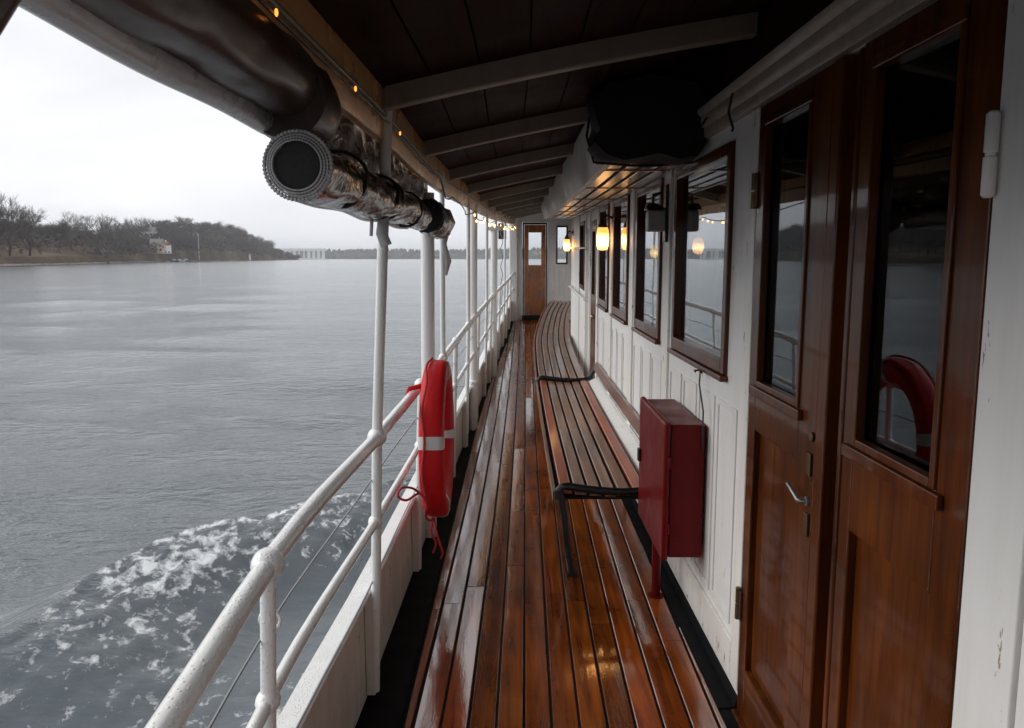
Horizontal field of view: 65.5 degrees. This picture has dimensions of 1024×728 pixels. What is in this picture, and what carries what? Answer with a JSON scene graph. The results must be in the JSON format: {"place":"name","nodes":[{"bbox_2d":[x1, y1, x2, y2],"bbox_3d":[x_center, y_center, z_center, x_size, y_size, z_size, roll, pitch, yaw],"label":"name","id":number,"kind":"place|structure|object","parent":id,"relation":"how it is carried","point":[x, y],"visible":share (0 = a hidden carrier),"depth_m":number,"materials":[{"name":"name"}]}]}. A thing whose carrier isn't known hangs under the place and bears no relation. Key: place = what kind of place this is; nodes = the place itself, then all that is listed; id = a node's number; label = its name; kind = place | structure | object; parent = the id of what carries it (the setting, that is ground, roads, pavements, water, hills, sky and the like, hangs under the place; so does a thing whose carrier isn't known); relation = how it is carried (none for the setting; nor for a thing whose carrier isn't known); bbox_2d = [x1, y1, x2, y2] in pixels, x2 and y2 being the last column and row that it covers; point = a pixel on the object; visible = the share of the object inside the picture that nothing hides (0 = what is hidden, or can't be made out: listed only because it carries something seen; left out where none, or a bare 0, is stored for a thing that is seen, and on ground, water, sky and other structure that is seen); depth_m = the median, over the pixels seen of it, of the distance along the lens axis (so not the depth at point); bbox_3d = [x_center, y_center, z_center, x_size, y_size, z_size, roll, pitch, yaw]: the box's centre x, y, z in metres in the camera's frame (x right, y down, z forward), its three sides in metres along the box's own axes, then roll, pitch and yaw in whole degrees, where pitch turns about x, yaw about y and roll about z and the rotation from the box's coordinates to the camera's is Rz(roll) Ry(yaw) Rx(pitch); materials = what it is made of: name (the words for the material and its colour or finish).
{"place":"outdoors","nodes":[
{"label":"outdoors","id":0,"kind":"place"},
{"bbox_2d":[0,231,298,265],"bbox_3d":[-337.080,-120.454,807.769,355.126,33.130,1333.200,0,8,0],"label":"hillside","id":1,"kind":"structure","parent":0,"point":[50,256],"depth_m":409.57,"materials":[{"name":"plant"}]},
{"bbox_2d":[0,200,10,235],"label":"bare tree","id":2,"kind":"object","parent":1,"relation":"on","point":[3,219],"visible":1,"depth_m":267.40,"materials":[{"name":"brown plant"}]},
{"bbox_2d":[0,192,33,255],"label":"bare tree","id":3,"kind":"object","parent":1,"relation":"on","point":[21,223],"visible":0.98,"depth_m":276.85,"materials":[{"name":"brown plant"}]},
{"bbox_2d":[1,202,46,255],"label":"bare tree","id":4,"kind":"object","parent":1,"relation":"on","point":[32,215],"visible":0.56,"depth_m":295.67,"materials":[{"name":"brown plant"}]},
{"bbox_2d":[23,230,42,244],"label":"bare tree","id":5,"kind":"object","parent":1,"relation":"on","point":[25,234],"visible":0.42,"depth_m":345.29,"materials":[{"name":"plant"}]},
{"bbox_2d":[34,226,48,239],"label":"bare tree","id":6,"kind":"object","parent":1,"relation":"on","point":[42,228],"visible":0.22,"depth_m":375.06,"materials":[{"name":"grey plant"}]},
{"bbox_2d":[39,224,66,241],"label":"bare tree","id":7,"kind":"object","parent":1,"relation":"on","point":[49,229],"visible":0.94,"depth_m":368.47,"materials":[{"name":"grey plant"}]},
{"bbox_2d":[47,212,83,250],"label":"bare tree","id":8,"kind":"object","parent":1,"relation":"on","point":[70,227],"visible":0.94,"depth_m":371.83,"materials":[{"name":"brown plant"}]},
{"bbox_2d":[77,230,97,239],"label":"bare tree","id":9,"kind":"object","parent":1,"relation":"on","point":[81,232],"visible":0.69,"depth_m":435.62,"materials":[{"name":"grey plant"}]},
{"bbox_2d":[71,213,120,243],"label":"bare tree","id":10,"kind":"object","parent":1,"relation":"on","point":[104,228],"visible":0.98,"depth_m":429.09,"materials":[{"name":"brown plant"}]},
{"bbox_2d":[84,232,107,241],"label":"bare tree","id":11,"kind":"object","parent":1,"relation":"on","point":[98,236],"visible":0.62,"depth_m":435.82,"materials":[{"name":"grey plant"}]},
{"bbox_2d":[96,216,128,241],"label":"bare tree","id":12,"kind":"object","parent":1,"relation":"on","point":[121,233],"visible":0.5,"depth_m":464.77,"materials":[{"name":"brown plant"}]},
{"bbox_2d":[120,215,150,237],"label":"bare tree","id":13,"kind":"object","parent":1,"relation":"on","point":[139,227],"visible":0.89,"depth_m":527.14,"materials":[{"name":"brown plant"}]},
{"bbox_2d":[130,224,150,235],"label":"bare tree","id":14,"kind":"object","parent":1,"relation":"on","point":[142,230],"visible":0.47,"depth_m":567.31,"materials":[{"name":"grey plant"}]},
{"bbox_2d":[0,221,294,259],"bbox_3d":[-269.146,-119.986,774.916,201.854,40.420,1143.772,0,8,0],"label":"scrub","id":15,"kind":"object","parent":1,"relation":"on","point":[105,248],"visible":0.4,"depth_m":467.87,"materials":[{"name":"plant"}]},
{"bbox_2d":[0,259,297,266],"bbox_3d":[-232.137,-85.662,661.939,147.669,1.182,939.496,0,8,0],"label":"shore rocks","id":16,"kind":"object","parent":1,"relation":"on","point":[37,264],"visible":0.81,"depth_m":336.36,"materials":[{"name":"grey stone"}]},
{"bbox_2d":[140,225,157,238],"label":"house","id":17,"kind":"structure","parent":1,"relation":"on","point":[153,230],"depth_m":577.28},
{"bbox_2d":[149,237,164,253],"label":"house","id":18,"kind":"structure","parent":1,"relation":"on","point":[160,248],"depth_m":540.86,"materials":[{"name":"white paint"}]},
{"bbox_2d":[149,232,168,241],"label":"bare tree","id":19,"kind":"object","parent":1,"relation":"on","point":[160,236],"visible":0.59,"depth_m":575.68,"materials":[{"name":"grey plant"}]},
{"bbox_2d":[154,220,172,226],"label":"bare tree","id":20,"kind":"object","parent":1,"relation":"on","point":[164,222],"visible":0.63,"depth_m":644.93,"materials":[{"name":"grey plant"}]},
{"bbox_2d":[158,232,173,242],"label":"bare tree","id":21,"kind":"object","parent":1,"relation":"on","point":[169,237],"visible":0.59,"depth_m":583.75,"materials":[{"name":"grey plant"}]},
{"bbox_2d":[164,240,171,253],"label":"house","id":22,"kind":"structure","parent":1,"relation":"on","point":[167,246],"depth_m":566.67,"materials":[{"name":"white brick"}]},
{"bbox_2d":[171,234,180,247],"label":"bare tree","id":23,"kind":"object","parent":1,"relation":"on","point":[174,240],"visible":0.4,"depth_m":619.30,"materials":[{"name":"grey plant"}]},
{"bbox_2d":[173,216,193,225],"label":"bare tree","id":24,"kind":"object","parent":1,"relation":"on","point":[186,220],"visible":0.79,"depth_m":740.07,"materials":[{"name":"grey plant"}]},
{"bbox_2d":[192,223,209,232],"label":"bare tree","id":25,"kind":"object","parent":1,"relation":"on","point":[207,229],"visible":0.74,"depth_m":755.27,"materials":[{"name":"grey plant"}]},
{"bbox_2d":[0,259,716,727],"bbox_3d":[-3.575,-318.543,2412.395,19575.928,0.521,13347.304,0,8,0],"label":"water","id":26,"kind":"structure","parent":0,"point":[180,443],"depth_m":11.51,"materials":[{"name":"grey liquid"}]},
{"bbox_2d":[283,249,325,258],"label":"building","id":27,"kind":"structure","parent":26,"relation":"on","point":[312,253],"depth_m":1880.50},
{"bbox_2d":[279,246,565,258],"bbox_3d":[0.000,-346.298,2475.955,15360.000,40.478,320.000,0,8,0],"label":"woods","id":28,"kind":"object","parent":26,"relation":"on","point":[401,253],"visible":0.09,"depth_m":2354.57,"materials":[{"name":"plant"}]},
{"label":"hull","id":29,"kind":"structure","parent":26,"relation":"on","visible":0},
{"bbox_2d":[277,300,511,727],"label":"bulwark","id":30,"kind":"object","parent":29,"relation":"on","point":[346,687],"visible":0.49,"depth_m":2.81,"materials":[{"name":"white paint"}]},
{"bbox_2d":[688,36,959,471],"bbox_3d":[2.132,0.067,2.607,2.535,2.420,15.350,0,8,0],"label":"cabin interior","id":31,"kind":"object","parent":29,"relation":"on","point":[923,110],"visible":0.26,"depth_m":2.61,"materials":[{"name":"clear glass"}]},
{"bbox_2d":[692,175,703,253],"bbox_3d":[1.300,-1.072,5.527,0.084,0.616,0.083,0,8,0],"label":"cabin lamp","id":32,"kind":"object","parent":31,"relation":"attached to","point":[698,245],"visible":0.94,"depth_m":5.53,"materials":[{"name":"white"}]},
{"bbox_2d":[0,7,717,251],"label":"sky","id":33,"kind":"structure","parent":0,"point":[83,132],"materials":[{"name":"white"}]},
{"bbox_2d":[355,319,739,727],"bbox_3d":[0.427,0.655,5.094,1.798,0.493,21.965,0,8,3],"label":"deck","id":34,"kind":"structure","parent":0,"point":[591,712],"depth_m":3.49,"materials":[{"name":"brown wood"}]},
{"bbox_2d":[144,104,514,727],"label":"ship railing","id":35,"kind":"object","parent":34,"relation":"on","point":[178,703],"visible":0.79,"depth_m":2.21,"materials":[{"name":"white metal"}]},
{"bbox_2d":[397,357,454,558],"bbox_3d":[-0.388,0.432,3.706,0.200,0.926,0.778,0,8,0],"label":"lifebuoy","id":36,"kind":"object","parent":35,"relation":"hanging from","point":[436,437],"visible":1,"depth_m":3.42,"materials":[{"name":"red plastic"}]},
{"bbox_2d":[420,192,436,537],"bbox_3d":[-0.469,0.029,4.443,0.100,1.931,0.098,0,8,0],"label":"support post","id":37,"kind":"object","parent":34,"relation":"on","point":[427,303],"visible":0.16,"depth_m":4.37,"materials":[{"name":"white metal"}]},
{"bbox_2d":[469,198,478,430],"bbox_3d":[-0.347,-0.423,7.106,0.094,2.068,0.093,0,8,0],"label":"support post","id":38,"kind":"object","parent":34,"relation":"on","point":[473,332],"visible":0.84,"depth_m":7.08,"materials":[{"name":"white metal"}]},
{"bbox_2d":[488,226,502,377],"bbox_3d":[-0.199,-0.744,9.737,0.190,1.856,0.120,0,8,0],"label":"support post","id":39,"kind":"object","parent":34,"relation":"on","point":[494,255],"visible":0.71,"depth_m":9.68,"materials":[{"name":"white metal"}]},
{"bbox_2d":[509,213,571,320],"bbox_3d":[0.675,-1.952,14.842,1.450,2.349,0.180,0,8,0],"label":"forward bulkhead","id":40,"kind":"object","parent":34,"relation":"on","point":[533,293],"visible":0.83,"depth_m":14.88,"materials":[{"name":"white paint"}]},
{"bbox_2d":[524,225,545,314],"bbox_3d":[0.427,-1.752,14.886,0.399,1.681,0.076,0,8,0],"label":"door","id":41,"kind":"structure","parent":40,"relation":"in","point":[534,275],"depth_m":14.91,"materials":[{"name":"brown wood"}]},
{"bbox_2d":[556,226,567,263],"bbox_3d":[0.930,-2.219,14.845,0.216,0.716,0.045,0,8,0],"label":"window","id":42,"kind":"structure","parent":40,"relation":"in","point":[556,226],"depth_m":14.83,"materials":[{"name":"brown wood"}]},
{"bbox_2d":[533,300,595,421],"bbox_3d":[0.632,-0.291,10.796,0.643,0.765,7.327,0,8,3],"label":"slatted bench","id":43,"kind":"object","parent":34,"relation":"on","point":[556,358],"visible":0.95,"depth_m":9.18,"materials":[{"name":"brown wood"}]},
{"bbox_2d":[536,362,639,576],"bbox_3d":[0.485,0.512,5.506,0.572,0.623,3.340,0,8,0],"label":"slatted bench","id":44,"kind":"object","parent":34,"relation":"on","point":[591,443],"visible":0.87,"depth_m":4.87,"materials":[{"name":"brown wood"}]},
{"bbox_2d":[568,0,1023,727],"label":"deckhouse","id":45,"kind":"object","parent":34,"relation":"on","point":[842,572],"visible":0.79,"depth_m":1.90,"materials":[{"name":"white paint"}]},
{"bbox_2d":[251,0,769,223],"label":"gangway roof","id":46,"kind":"structure","parent":45,"relation":"attached to","point":[484,101],"depth_m":2.52,"materials":[{"name":"brown wood"}]},
{"bbox_2d":[0,0,21,35],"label":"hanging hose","id":47,"kind":"object","parent":46,"relation":"hanging from","point":[8,8],"visible":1,"depth_m":0.81,"materials":[{"name":"fabric"}]},
{"bbox_2d":[19,0,341,144],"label":"rolled awning","id":48,"kind":"object","parent":46,"relation":"hanging from","point":[250,64],"visible":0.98,"depth_m":1.28,"materials":[{"name":"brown fabric"}]},
{"bbox_2d":[262,114,431,247],"bbox_3d":[-0.436,-0.631,3.015,0.154,0.388,2.856,0,8,0],"label":"rolled awning","id":49,"kind":"object","parent":46,"relation":"hanging from","point":[338,170],"visible":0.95,"depth_m":2.00,"materials":[{"name":"clear plastic"}]},
{"bbox_2d":[257,0,515,229],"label":"string lights","id":50,"kind":"object","parent":46,"relation":"hanging from","point":[292,31],"visible":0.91,"depth_m":1.98,"materials":[{"name":"black plastic"}]},
{"bbox_2d":[419,198,454,274],"bbox_3d":[-0.415,-0.660,4.239,0.188,0.393,0.749,0,8,0],"label":"rolled awning","id":51,"kind":"object","parent":46,"relation":"hanging from","point":[441,224],"visible":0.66,"depth_m":4.06,"materials":[{"name":"clear plastic"}]},
{"bbox_2d":[498,223,503,238],"bbox_3d":[-0.170,-2.391,13.977,0.140,0.390,0.140,0,8,0],"label":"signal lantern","id":52,"kind":"object","parent":46,"relation":"hanging from","point":[499,235],"visible":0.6,"depth_m":13.92,"materials":[{"name":"black metal"}]},
{"bbox_2d":[500,223,502,313],"bbox_3d":[-0.169,-1.576,13.107,0.052,1.579,0.013,0,8,0],"label":"garland cord","id":53,"kind":"object","parent":46,"relation":"hanging from","point":[500,266],"visible":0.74,"depth_m":13.10,"materials":[{"name":"grey metal"}]},
{"bbox_2d":[541,123,678,218],"bbox_3d":[0.562,-1.502,6.882,0.432,0.338,6.760,0,8,0],"label":"soffit housing","id":54,"kind":"object","parent":46,"relation":"attached to","point":[583,183],"visible":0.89,"depth_m":4.85,"materials":[{"name":"white paint"}]},
{"bbox_2d":[585,75,707,168],"bbox_3d":[0.537,-0.998,3.337,0.469,0.347,0.400,0,8,0],"label":"canvas bundle","id":55,"kind":"object","parent":46,"relation":"attached to","point":[647,121],"visible":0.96,"depth_m":3.14,"materials":[{"name":"black fabric"}]},
{"bbox_2d":[564,230,573,250],"bbox_3d":[0.721,-1.575,10.161,0.126,0.267,0.083,0,8,0],"label":"wall lamp","id":56,"kind":"object","parent":45,"relation":"attached to","point":[566,243],"visible":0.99,"depth_m":10.14,"materials":[{"name":"yellow glass"}]},
{"bbox_2d":[579,220,584,290],"bbox_3d":[0.798,-1.200,8.829,0.054,0.748,0.576,0,8,0],"label":"window","id":57,"kind":"structure","parent":45,"relation":"in","point":[582,224],"depth_m":9.00,"materials":[{"name":"brown wood"}]},
{"bbox_2d":[590,219,596,379],"bbox_3d":[0.777,-0.433,7.705,0.075,1.893,0.440,0,8,0],"label":"door","id":58,"kind":"structure","parent":45,"relation":"in","point":[594,223],"depth_m":7.72,"materials":[{"name":"brown wood"}]},
{"bbox_2d":[596,203,609,312],"bbox_3d":[0.792,-0.899,6.735,0.075,0.883,0.674,0,8,0],"label":"window","id":59,"kind":"structure","parent":45,"relation":"in","point":[603,281],"depth_m":6.79,"materials":[{"name":"brown wood"}]},
{"bbox_2d":[596,213,612,249],"bbox_3d":[0.718,-1.019,6.139,0.132,0.279,0.095,0,8,0],"label":"wall lamp","id":60,"kind":"object","parent":45,"relation":"attached to","point":[602,238],"visible":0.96,"depth_m":6.11,"materials":[{"name":"yellow glass"}]},
{"bbox_2d":[610,194,629,324],"bbox_3d":[0.792,-0.750,5.716,0.075,0.879,0.794,0,8,0],"label":"window","id":61,"kind":"structure","parent":45,"relation":"in","point":[621,206],"depth_m":5.79,"materials":[{"name":"brown wood"}]},
{"bbox_2d":[631,178,663,344],"bbox_3d":[0.792,-0.589,4.567,0.075,0.870,0.854,0,8,0],"label":"window","id":62,"kind":"structure","parent":45,"relation":"in","point":[648,245],"depth_m":4.62,"materials":[{"name":"brown wood"}]},
{"bbox_2d":[644,184,668,241],"bbox_3d":[0.718,-0.749,3.958,0.109,0.280,0.098,0,8,0],"label":"lantern","id":63,"kind":"object","parent":45,"relation":"attached to","point":[656,217],"visible":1,"depth_m":3.92,"materials":[{"name":"grey paint"}]},
{"bbox_2d":[637,369,704,598],"bbox_3d":[0.683,0.539,3.503,0.179,1.107,0.638,0,8,0],"label":"red equipment box","id":64,"kind":"object","parent":45,"relation":"attached to","point":[670,452],"visible":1,"depth_m":3.23,"materials":[{"name":"paint"}]},
{"bbox_2d":[638,396,670,560],"bbox_3d":[0.620,0.479,3.504,0.026,0.578,0.620,0,8,0],"label":"door","id":65,"kind":"structure","parent":64,"relation":"in","point":[655,430],"depth_m":3.39,"materials":[{"name":"red paint"}]},
{"bbox_2d":[667,141,735,381],"bbox_3d":[0.792,-0.421,3.329,0.075,0.863,0.994,0,8,0],"label":"window","id":66,"kind":"structure","parent":45,"relation":"in","point":[714,363],"depth_m":3.39,"materials":[{"name":"brown wood"}]},
{"bbox_2d":[735,63,834,727],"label":"door","id":67,"kind":"structure","parent":45,"relation":"in","point":[771,600],"depth_m":2.34,"materials":[{"name":"brown wood"}]},
{"bbox_2d":[827,0,1008,727],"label":"door","id":68,"kind":"structure","parent":45,"relation":"in","point":[902,532],"depth_m":1.55,"materials":[{"name":"brown wood"}]}
]}

